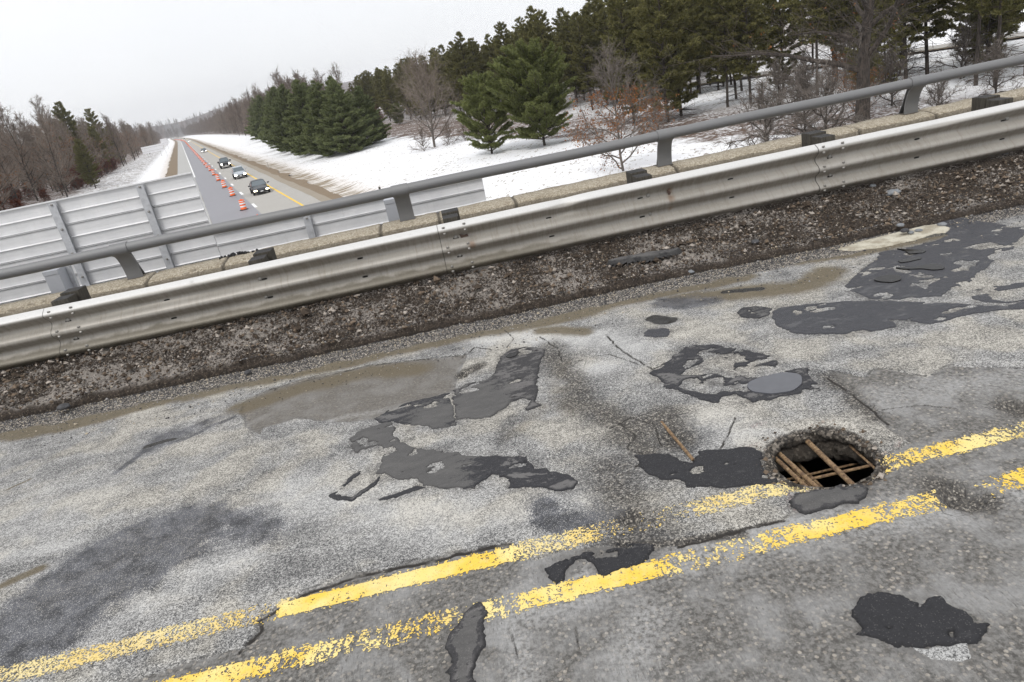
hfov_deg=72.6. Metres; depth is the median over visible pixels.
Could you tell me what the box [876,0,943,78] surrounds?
red pine
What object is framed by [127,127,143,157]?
bare tree
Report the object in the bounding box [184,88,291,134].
woods
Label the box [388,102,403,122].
white pine
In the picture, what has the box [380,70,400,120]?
red pine
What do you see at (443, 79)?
red pine
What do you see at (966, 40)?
crooked shrub
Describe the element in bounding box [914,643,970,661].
chip seal scab
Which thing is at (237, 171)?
car
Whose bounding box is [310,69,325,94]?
bare tree
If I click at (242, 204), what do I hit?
traffic drum
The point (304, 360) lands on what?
gravel
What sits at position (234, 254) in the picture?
tar crumbs
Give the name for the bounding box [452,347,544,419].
asphalt patch
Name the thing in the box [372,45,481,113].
hillside woods
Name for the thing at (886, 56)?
ramp verge
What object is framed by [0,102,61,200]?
bare tree
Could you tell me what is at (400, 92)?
red pine
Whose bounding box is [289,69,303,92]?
bare tree
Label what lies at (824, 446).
pothole
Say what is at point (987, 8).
red pine
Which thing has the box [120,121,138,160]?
bare tree
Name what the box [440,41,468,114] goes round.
red pine
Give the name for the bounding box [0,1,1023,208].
snow ground
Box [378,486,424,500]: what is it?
asphalt patch
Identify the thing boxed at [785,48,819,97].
crooked shrub
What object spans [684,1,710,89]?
red pine
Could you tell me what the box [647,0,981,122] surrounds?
oak
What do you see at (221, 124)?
bare tree
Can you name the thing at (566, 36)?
red pine
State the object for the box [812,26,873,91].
young oak
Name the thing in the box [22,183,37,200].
leafy shrub
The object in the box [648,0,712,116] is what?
red pine
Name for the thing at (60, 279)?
sign bracket
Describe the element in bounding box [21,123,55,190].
bare tree
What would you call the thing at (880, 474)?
rubble
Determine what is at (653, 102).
young oak
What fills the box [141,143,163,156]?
road sign
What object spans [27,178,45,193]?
leafy shrub
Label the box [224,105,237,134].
bare tree
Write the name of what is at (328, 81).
white pine
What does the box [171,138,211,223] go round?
road shoulder
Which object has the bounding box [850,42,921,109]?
crooked shrub
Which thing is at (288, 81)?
bare tree
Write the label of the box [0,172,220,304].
overhead sign
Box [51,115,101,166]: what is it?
bare tree
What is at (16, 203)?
leafy shrub
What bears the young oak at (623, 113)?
on the snow ground
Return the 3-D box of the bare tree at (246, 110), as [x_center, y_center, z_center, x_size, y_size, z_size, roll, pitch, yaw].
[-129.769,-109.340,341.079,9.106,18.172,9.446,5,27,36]
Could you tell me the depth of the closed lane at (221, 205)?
83.87 m
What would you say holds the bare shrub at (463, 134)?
on the snow ground
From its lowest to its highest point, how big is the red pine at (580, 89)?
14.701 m
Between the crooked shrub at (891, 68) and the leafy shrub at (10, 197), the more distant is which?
the leafy shrub at (10, 197)
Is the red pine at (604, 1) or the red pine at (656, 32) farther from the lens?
the red pine at (604, 1)
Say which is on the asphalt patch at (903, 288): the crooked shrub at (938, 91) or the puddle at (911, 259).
the puddle at (911, 259)
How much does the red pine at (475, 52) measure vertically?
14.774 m
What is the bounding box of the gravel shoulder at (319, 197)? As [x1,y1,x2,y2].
[176,137,331,201]
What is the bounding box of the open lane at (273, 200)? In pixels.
[174,137,320,213]
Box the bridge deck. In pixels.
[0,205,1023,681]
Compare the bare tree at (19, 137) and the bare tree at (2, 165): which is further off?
the bare tree at (19, 137)
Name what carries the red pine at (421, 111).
on the snow ground
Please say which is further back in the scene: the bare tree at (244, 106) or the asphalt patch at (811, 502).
the bare tree at (244, 106)
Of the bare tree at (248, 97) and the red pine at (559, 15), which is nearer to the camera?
the red pine at (559, 15)
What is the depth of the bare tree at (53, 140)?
188.48 m
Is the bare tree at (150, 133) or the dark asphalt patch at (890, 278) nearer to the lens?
the dark asphalt patch at (890, 278)
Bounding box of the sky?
[0,0,787,136]
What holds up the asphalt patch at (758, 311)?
on the bridge deck
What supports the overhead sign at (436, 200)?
attached to the parapet
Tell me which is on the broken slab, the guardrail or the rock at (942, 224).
the rock at (942, 224)
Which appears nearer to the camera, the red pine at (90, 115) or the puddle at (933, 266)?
the puddle at (933, 266)
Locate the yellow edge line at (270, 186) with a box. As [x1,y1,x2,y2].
[194,143,302,205]
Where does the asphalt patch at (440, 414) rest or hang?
on the bridge deck
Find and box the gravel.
[0,164,1023,451]
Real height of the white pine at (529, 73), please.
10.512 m
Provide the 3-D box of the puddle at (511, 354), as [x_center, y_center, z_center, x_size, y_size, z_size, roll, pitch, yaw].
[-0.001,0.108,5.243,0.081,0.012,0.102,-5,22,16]
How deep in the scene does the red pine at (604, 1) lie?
98.54 m
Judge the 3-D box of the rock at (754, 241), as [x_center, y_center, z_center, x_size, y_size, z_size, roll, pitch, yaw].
[2.243,-0.922,6.423,0.070,0.030,0.092,-5,22,17]
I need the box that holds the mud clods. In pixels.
[0,158,1023,409]
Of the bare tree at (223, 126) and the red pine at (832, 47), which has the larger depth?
the bare tree at (223, 126)
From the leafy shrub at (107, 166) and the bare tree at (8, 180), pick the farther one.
the leafy shrub at (107, 166)
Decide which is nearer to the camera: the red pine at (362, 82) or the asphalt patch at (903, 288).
the asphalt patch at (903, 288)
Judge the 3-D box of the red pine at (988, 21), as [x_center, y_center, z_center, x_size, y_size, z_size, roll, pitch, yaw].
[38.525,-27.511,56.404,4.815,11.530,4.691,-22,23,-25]
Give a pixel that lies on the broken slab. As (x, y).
(889, 239)
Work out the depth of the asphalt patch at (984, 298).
4.68 m
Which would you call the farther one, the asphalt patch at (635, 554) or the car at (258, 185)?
the car at (258, 185)
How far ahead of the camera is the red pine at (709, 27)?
67.27 m
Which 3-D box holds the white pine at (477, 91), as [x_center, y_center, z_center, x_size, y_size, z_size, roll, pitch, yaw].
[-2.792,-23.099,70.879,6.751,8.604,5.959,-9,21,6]
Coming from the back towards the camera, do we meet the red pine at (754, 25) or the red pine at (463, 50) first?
the red pine at (463, 50)
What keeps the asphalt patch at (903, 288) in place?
on the bridge deck
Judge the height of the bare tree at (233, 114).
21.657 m
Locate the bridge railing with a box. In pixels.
[0,54,1023,279]
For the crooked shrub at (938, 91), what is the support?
on the snow ground
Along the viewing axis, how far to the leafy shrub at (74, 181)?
151.87 m
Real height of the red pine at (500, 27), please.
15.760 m
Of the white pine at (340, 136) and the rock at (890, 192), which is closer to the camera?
the rock at (890, 192)
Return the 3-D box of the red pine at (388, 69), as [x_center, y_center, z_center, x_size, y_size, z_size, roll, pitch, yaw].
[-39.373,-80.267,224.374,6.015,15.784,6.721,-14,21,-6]
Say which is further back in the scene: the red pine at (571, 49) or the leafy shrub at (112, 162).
the leafy shrub at (112, 162)
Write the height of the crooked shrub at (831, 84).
6.425 m
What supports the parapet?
on the bridge deck sheet
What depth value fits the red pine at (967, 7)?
51.02 m
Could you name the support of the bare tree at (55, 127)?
on the snow ground
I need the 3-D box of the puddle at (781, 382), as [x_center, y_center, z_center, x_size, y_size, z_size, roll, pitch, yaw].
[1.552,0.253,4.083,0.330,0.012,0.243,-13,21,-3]
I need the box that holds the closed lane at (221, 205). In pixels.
[173,138,260,223]
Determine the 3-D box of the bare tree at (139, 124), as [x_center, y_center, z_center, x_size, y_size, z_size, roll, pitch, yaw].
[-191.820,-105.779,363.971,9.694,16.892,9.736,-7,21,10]
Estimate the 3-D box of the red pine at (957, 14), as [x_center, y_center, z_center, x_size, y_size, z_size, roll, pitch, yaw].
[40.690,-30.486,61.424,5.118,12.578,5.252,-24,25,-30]
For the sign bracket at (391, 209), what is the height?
1.000 m
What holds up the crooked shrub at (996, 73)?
on the snow ground
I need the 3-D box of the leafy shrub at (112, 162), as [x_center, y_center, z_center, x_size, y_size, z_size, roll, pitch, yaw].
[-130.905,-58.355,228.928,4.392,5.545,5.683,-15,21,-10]
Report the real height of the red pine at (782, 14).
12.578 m
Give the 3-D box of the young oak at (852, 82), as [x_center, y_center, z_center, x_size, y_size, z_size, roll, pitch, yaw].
[23.832,-18.124,48.359,4.795,5.465,4.998,-19,22,-18]
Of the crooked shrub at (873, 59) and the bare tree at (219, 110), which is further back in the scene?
the bare tree at (219, 110)
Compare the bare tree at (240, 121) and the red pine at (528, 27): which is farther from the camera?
the bare tree at (240, 121)
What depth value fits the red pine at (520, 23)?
119.75 m
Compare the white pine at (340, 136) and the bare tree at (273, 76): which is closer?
the white pine at (340, 136)
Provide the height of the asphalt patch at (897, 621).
0.022 m
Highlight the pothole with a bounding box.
[765,426,887,489]
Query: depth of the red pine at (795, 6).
62.35 m
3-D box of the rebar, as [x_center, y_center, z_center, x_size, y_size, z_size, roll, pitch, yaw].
[0.881,0.529,3.735,0.019,0.046,0.476,-13,21,-4]
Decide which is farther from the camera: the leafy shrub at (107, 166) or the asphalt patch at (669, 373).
the leafy shrub at (107, 166)
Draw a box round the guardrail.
[0,95,1023,370]
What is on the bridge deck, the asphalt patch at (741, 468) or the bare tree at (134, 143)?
the asphalt patch at (741, 468)
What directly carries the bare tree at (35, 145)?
on the snow ground
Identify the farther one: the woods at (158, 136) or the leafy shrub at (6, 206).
the woods at (158, 136)
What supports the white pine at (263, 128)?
on the snow ground
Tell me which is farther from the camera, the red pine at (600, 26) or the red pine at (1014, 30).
the red pine at (600, 26)
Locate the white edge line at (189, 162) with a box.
[180,141,194,176]
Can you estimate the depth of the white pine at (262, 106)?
205.56 m
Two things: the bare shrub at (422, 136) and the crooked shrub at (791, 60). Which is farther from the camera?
the bare shrub at (422, 136)
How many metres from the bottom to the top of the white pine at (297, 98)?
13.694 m
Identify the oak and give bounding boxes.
[557,35,682,173]
[634,78,676,129]
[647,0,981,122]
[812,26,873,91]
[833,40,904,117]
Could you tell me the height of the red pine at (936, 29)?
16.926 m
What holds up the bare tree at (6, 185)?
on the snow ground
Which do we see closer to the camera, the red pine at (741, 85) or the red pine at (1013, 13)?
the red pine at (1013, 13)
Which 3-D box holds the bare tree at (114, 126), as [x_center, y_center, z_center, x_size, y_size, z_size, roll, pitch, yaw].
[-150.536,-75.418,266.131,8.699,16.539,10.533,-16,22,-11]
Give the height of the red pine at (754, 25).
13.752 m
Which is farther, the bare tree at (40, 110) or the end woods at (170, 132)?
the end woods at (170, 132)
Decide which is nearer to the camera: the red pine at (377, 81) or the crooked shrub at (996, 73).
the crooked shrub at (996, 73)
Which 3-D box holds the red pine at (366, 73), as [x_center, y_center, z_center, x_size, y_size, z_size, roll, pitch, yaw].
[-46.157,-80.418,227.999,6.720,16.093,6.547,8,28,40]
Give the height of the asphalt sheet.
0.063 m
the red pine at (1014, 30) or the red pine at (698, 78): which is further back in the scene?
the red pine at (698, 78)
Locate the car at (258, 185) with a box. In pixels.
[248,178,270,195]
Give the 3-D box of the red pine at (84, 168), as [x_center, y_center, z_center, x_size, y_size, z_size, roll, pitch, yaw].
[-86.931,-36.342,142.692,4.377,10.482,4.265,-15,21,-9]
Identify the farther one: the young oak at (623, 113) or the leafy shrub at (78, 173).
the leafy shrub at (78, 173)
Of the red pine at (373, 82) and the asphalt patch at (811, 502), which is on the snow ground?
the red pine at (373, 82)
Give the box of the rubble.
[755,419,900,491]
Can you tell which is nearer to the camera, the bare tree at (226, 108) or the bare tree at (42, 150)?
the bare tree at (42, 150)
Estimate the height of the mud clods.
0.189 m
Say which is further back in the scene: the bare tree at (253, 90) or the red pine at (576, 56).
the bare tree at (253, 90)
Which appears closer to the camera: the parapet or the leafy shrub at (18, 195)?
the parapet
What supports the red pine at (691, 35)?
on the snow ground
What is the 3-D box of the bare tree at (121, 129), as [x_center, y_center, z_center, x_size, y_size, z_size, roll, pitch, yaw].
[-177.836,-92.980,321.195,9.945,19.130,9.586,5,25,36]
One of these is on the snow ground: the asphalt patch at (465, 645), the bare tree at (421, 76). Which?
the bare tree at (421, 76)
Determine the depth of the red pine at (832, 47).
68.98 m
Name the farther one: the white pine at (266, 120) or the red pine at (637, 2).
the white pine at (266, 120)
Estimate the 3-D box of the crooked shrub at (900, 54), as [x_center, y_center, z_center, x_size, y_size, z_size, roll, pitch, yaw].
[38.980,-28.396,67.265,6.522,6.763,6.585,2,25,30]
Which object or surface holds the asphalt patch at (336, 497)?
on the bridge deck
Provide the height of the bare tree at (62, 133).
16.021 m
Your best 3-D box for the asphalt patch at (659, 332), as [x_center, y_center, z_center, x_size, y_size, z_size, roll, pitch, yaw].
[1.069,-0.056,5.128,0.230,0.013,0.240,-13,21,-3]
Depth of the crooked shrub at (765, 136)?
38.11 m
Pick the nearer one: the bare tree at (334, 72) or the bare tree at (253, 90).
the bare tree at (334, 72)
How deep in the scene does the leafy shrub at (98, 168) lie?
187.97 m
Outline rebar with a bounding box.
[660,421,694,460]
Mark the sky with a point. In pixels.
(138, 61)
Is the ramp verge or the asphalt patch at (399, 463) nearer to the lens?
the asphalt patch at (399, 463)
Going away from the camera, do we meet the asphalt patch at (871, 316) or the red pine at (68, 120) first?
the asphalt patch at (871, 316)
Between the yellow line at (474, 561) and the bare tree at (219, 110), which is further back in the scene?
the bare tree at (219, 110)
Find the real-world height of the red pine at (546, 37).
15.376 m
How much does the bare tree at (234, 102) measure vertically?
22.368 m
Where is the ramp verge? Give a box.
[685,32,1023,86]
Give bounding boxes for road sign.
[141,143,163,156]
[160,138,167,148]
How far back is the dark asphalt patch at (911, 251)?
5.68 m
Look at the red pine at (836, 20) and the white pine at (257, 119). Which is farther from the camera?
the white pine at (257, 119)
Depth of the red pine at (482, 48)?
149.13 m
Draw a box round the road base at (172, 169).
[165,137,341,222]
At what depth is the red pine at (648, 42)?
86.00 m
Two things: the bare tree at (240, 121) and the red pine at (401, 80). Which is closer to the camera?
the red pine at (401, 80)
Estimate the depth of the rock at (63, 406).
5.88 m
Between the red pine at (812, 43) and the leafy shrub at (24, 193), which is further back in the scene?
the leafy shrub at (24, 193)
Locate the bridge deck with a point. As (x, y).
(124, 527)
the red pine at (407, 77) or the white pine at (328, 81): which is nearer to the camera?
the white pine at (328, 81)
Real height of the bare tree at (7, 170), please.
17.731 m
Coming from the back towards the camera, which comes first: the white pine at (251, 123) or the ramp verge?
the white pine at (251, 123)
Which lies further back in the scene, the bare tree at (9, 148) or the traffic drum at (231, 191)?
the bare tree at (9, 148)
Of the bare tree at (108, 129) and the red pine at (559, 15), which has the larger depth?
the bare tree at (108, 129)
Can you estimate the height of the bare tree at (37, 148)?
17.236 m
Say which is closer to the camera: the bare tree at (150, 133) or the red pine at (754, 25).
the red pine at (754, 25)
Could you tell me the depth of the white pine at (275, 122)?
153.77 m
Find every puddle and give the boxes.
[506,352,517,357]
[747,372,801,393]
[896,263,944,269]
[898,256,921,262]
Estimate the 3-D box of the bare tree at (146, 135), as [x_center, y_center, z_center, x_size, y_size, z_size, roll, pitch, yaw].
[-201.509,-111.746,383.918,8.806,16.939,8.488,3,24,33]
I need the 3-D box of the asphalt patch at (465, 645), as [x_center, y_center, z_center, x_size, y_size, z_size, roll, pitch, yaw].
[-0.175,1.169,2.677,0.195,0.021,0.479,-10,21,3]
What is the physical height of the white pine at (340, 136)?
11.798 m
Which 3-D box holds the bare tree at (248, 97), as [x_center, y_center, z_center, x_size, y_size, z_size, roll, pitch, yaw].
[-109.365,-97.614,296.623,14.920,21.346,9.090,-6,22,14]
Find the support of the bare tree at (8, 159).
on the snow ground
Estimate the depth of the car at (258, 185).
77.19 m
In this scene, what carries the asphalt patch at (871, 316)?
on the bridge deck
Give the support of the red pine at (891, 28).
on the snow ground
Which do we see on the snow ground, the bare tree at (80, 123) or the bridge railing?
the bare tree at (80, 123)
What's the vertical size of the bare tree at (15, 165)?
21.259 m
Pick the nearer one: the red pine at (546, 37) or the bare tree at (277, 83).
the red pine at (546, 37)
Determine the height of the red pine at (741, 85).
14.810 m
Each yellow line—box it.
[0,421,1023,681]
[153,467,1023,681]
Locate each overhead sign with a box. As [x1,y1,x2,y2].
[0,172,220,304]
[214,178,486,255]
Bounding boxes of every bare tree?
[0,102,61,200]
[0,119,43,185]
[0,130,35,197]
[0,134,42,201]
[0,141,37,206]
[0,160,23,208]
[0,163,28,210]
[0,168,30,202]
[1,127,36,183]
[8,123,53,197]
[13,111,75,191]
[21,119,76,195]
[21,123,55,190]
[25,94,81,191]
[27,112,81,196]
[32,122,64,181]
[33,115,74,183]
[36,109,77,186]
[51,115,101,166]
[53,121,94,167]
[74,123,110,176]
[75,116,103,175]
[79,118,108,173]
[95,123,124,168]
[99,114,124,165]
[111,121,131,164]
[118,118,139,157]
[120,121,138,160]
[127,123,139,153]
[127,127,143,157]
[137,123,153,153]
[140,123,152,146]
[145,122,158,144]
[213,111,224,133]
[216,108,232,132]
[219,114,231,132]
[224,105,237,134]
[227,102,241,135]
[229,95,245,135]
[235,107,246,133]
[239,88,252,125]
[240,102,249,129]
[241,98,250,124]
[246,82,265,116]
[268,68,290,91]
[268,71,289,91]
[284,72,293,92]
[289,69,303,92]
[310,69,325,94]
[327,62,350,91]
[385,42,466,146]
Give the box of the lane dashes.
[190,145,256,206]
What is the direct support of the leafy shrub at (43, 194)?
on the snow ground
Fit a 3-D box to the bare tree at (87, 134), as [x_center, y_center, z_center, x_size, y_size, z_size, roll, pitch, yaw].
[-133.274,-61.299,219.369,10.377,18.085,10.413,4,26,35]
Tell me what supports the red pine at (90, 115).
on the snow ground
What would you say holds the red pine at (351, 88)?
on the snow ground
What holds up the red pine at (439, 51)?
on the snow ground
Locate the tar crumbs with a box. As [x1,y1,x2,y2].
[219,249,257,259]
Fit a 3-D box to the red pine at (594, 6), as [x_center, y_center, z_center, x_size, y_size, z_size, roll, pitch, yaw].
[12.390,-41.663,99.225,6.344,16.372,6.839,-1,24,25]
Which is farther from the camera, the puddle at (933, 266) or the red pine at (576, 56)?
the red pine at (576, 56)
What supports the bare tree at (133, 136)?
on the snow ground
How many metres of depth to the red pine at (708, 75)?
89.59 m
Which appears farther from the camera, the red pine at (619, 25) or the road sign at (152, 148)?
the road sign at (152, 148)
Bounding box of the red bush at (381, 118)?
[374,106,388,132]
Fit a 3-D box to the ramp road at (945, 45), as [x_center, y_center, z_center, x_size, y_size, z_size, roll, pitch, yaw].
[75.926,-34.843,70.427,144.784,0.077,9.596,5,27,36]
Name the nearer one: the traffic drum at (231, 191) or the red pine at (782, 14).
the red pine at (782, 14)
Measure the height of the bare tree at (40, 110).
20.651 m
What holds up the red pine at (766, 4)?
on the snow ground
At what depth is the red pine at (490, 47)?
135.28 m
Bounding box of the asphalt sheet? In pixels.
[607,247,681,265]
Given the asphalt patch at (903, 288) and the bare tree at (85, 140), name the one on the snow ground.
the bare tree at (85, 140)
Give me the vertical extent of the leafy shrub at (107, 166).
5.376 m
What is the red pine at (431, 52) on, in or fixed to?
on the snow ground
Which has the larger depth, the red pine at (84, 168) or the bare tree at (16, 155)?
the bare tree at (16, 155)
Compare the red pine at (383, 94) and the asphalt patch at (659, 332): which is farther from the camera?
the red pine at (383, 94)
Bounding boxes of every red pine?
[51,101,88,164]
[73,139,101,187]
[73,145,94,186]
[83,108,112,153]
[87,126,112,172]
[105,128,127,164]
[347,83,360,111]
[353,75,365,107]
[358,73,376,110]
[362,70,379,109]
[367,72,379,111]
[370,67,391,120]
[373,69,392,118]
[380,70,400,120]
[382,66,395,99]
[392,63,414,119]
[396,61,414,114]
[398,59,415,115]
[399,70,414,116]
[403,56,427,119]
[408,57,434,120]
[417,55,438,114]
[427,47,450,112]
[429,52,450,116]
[435,44,460,112]
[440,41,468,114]
[446,31,479,111]
[465,37,492,74]
[479,33,499,94]
[480,44,490,80]
[489,21,514,87]
[511,17,529,51]
[517,5,554,59]
[529,9,567,89]
[551,7,578,97]
[554,14,587,101]
[562,12,597,100]
[566,11,602,109]
[570,16,598,103]
[577,0,608,105]
[587,0,622,102]
[587,6,621,107]
[599,0,647,123]
[603,0,635,94]
[616,0,658,106]
[625,0,699,122]
[643,5,664,99]
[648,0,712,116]
[670,0,713,92]
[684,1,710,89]
[693,3,719,93]
[696,0,750,107]
[699,0,729,90]
[702,1,754,100]
[711,1,755,90]
[714,0,777,103]
[754,0,805,93]
[756,0,786,56]
[774,0,847,94]
[780,0,825,74]
[797,0,850,75]
[806,8,834,75]
[817,0,878,87]
[830,0,877,81]
[844,15,882,88]
[870,0,910,82]
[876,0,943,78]
[897,0,955,74]
[937,0,1019,88]
[943,1,988,68]
[954,0,1019,62]
[955,0,1023,85]
[981,2,1023,67]
[984,0,1023,75]
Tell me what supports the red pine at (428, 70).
on the snow ground
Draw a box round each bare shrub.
[407,128,434,150]
[438,120,462,145]
[453,123,473,140]
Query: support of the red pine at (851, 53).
on the snow ground
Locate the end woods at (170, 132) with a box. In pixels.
[102,98,243,136]
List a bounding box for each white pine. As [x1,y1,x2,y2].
[244,95,265,140]
[245,97,257,139]
[256,86,287,142]
[257,91,268,143]
[258,96,273,146]
[266,92,295,151]
[267,83,306,152]
[281,79,319,155]
[292,82,311,149]
[295,80,359,156]
[312,78,382,152]
[323,75,357,144]
[350,86,391,145]
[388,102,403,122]
[449,70,513,153]
[482,37,577,145]
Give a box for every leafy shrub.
[0,200,12,210]
[1,184,21,206]
[3,185,25,202]
[12,198,24,207]
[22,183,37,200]
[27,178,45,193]
[38,189,49,202]
[66,175,81,191]
[70,169,87,188]
[94,162,104,178]
[98,158,116,173]
[108,155,117,170]
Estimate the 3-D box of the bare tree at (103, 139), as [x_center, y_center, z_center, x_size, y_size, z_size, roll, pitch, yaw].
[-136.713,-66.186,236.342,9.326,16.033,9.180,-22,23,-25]
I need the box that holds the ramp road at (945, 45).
[660,32,1023,89]
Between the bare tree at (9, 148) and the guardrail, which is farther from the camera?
the bare tree at (9, 148)
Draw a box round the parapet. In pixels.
[0,87,1023,317]
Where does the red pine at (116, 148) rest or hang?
on the snow ground
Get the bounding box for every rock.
[56,403,70,409]
[751,239,758,243]
[885,189,901,195]
[900,228,908,232]
[937,222,947,225]
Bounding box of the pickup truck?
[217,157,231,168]
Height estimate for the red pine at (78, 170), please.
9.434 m
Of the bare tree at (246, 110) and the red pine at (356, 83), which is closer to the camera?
the red pine at (356, 83)
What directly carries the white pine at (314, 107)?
on the snow ground
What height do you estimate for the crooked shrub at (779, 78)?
6.087 m
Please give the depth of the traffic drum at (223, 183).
93.53 m
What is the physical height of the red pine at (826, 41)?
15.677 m
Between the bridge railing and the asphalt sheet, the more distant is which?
the bridge railing
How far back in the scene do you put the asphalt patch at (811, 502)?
3.06 m
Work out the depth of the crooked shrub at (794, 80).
59.67 m
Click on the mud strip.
(378, 333)
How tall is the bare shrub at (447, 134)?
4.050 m
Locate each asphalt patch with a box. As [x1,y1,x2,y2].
[328,471,379,501]
[349,422,577,491]
[374,393,456,428]
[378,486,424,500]
[445,602,488,681]
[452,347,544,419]
[544,543,654,583]
[634,446,777,488]
[644,328,669,337]
[649,344,820,402]
[737,306,771,318]
[772,300,1023,334]
[788,484,868,514]
[845,218,1023,299]
[851,592,989,648]
[874,274,900,282]
[897,248,925,254]
[971,282,1023,302]
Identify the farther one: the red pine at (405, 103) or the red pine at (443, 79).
the red pine at (405, 103)
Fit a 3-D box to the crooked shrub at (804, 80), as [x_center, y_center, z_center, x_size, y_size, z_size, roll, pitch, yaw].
[19.589,-15.175,44.372,5.926,6.087,5.870,-22,23,-25]
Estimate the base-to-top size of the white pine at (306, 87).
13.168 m
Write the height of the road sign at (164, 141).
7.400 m
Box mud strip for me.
[0,149,1023,421]
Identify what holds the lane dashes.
on the closed lane at (221, 205)
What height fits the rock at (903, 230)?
0.028 m
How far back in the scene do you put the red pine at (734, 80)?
74.11 m
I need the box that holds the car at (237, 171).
[231,165,247,179]
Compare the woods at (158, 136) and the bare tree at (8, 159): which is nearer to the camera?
the bare tree at (8, 159)
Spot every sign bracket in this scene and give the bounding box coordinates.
[42,265,79,292]
[383,197,399,221]
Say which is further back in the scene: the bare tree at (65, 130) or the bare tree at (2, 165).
the bare tree at (65, 130)
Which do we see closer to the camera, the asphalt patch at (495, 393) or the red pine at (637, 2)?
the asphalt patch at (495, 393)
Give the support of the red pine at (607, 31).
on the snow ground
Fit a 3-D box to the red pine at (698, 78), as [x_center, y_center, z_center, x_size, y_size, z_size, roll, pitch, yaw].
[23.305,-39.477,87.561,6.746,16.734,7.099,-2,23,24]
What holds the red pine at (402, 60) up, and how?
on the snow ground
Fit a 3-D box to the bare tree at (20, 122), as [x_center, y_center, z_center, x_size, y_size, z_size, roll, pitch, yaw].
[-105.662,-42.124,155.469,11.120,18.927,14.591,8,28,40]
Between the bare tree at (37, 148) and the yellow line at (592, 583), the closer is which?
the yellow line at (592, 583)
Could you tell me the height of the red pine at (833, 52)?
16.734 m
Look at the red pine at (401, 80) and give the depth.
171.92 m
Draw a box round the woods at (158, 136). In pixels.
[102,123,162,158]
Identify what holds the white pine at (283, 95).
on the snow ground
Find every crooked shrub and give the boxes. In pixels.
[706,71,799,153]
[742,51,802,125]
[770,57,867,134]
[771,56,890,138]
[772,59,820,103]
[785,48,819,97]
[837,28,890,87]
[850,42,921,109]
[889,19,940,72]
[918,70,971,108]
[927,15,1007,78]
[956,33,1023,99]
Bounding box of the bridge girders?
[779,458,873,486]
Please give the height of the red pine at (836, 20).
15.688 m
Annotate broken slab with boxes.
[838,224,949,250]
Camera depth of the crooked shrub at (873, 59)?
62.40 m
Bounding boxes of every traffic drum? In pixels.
[221,180,226,187]
[228,187,235,196]
[238,199,247,210]

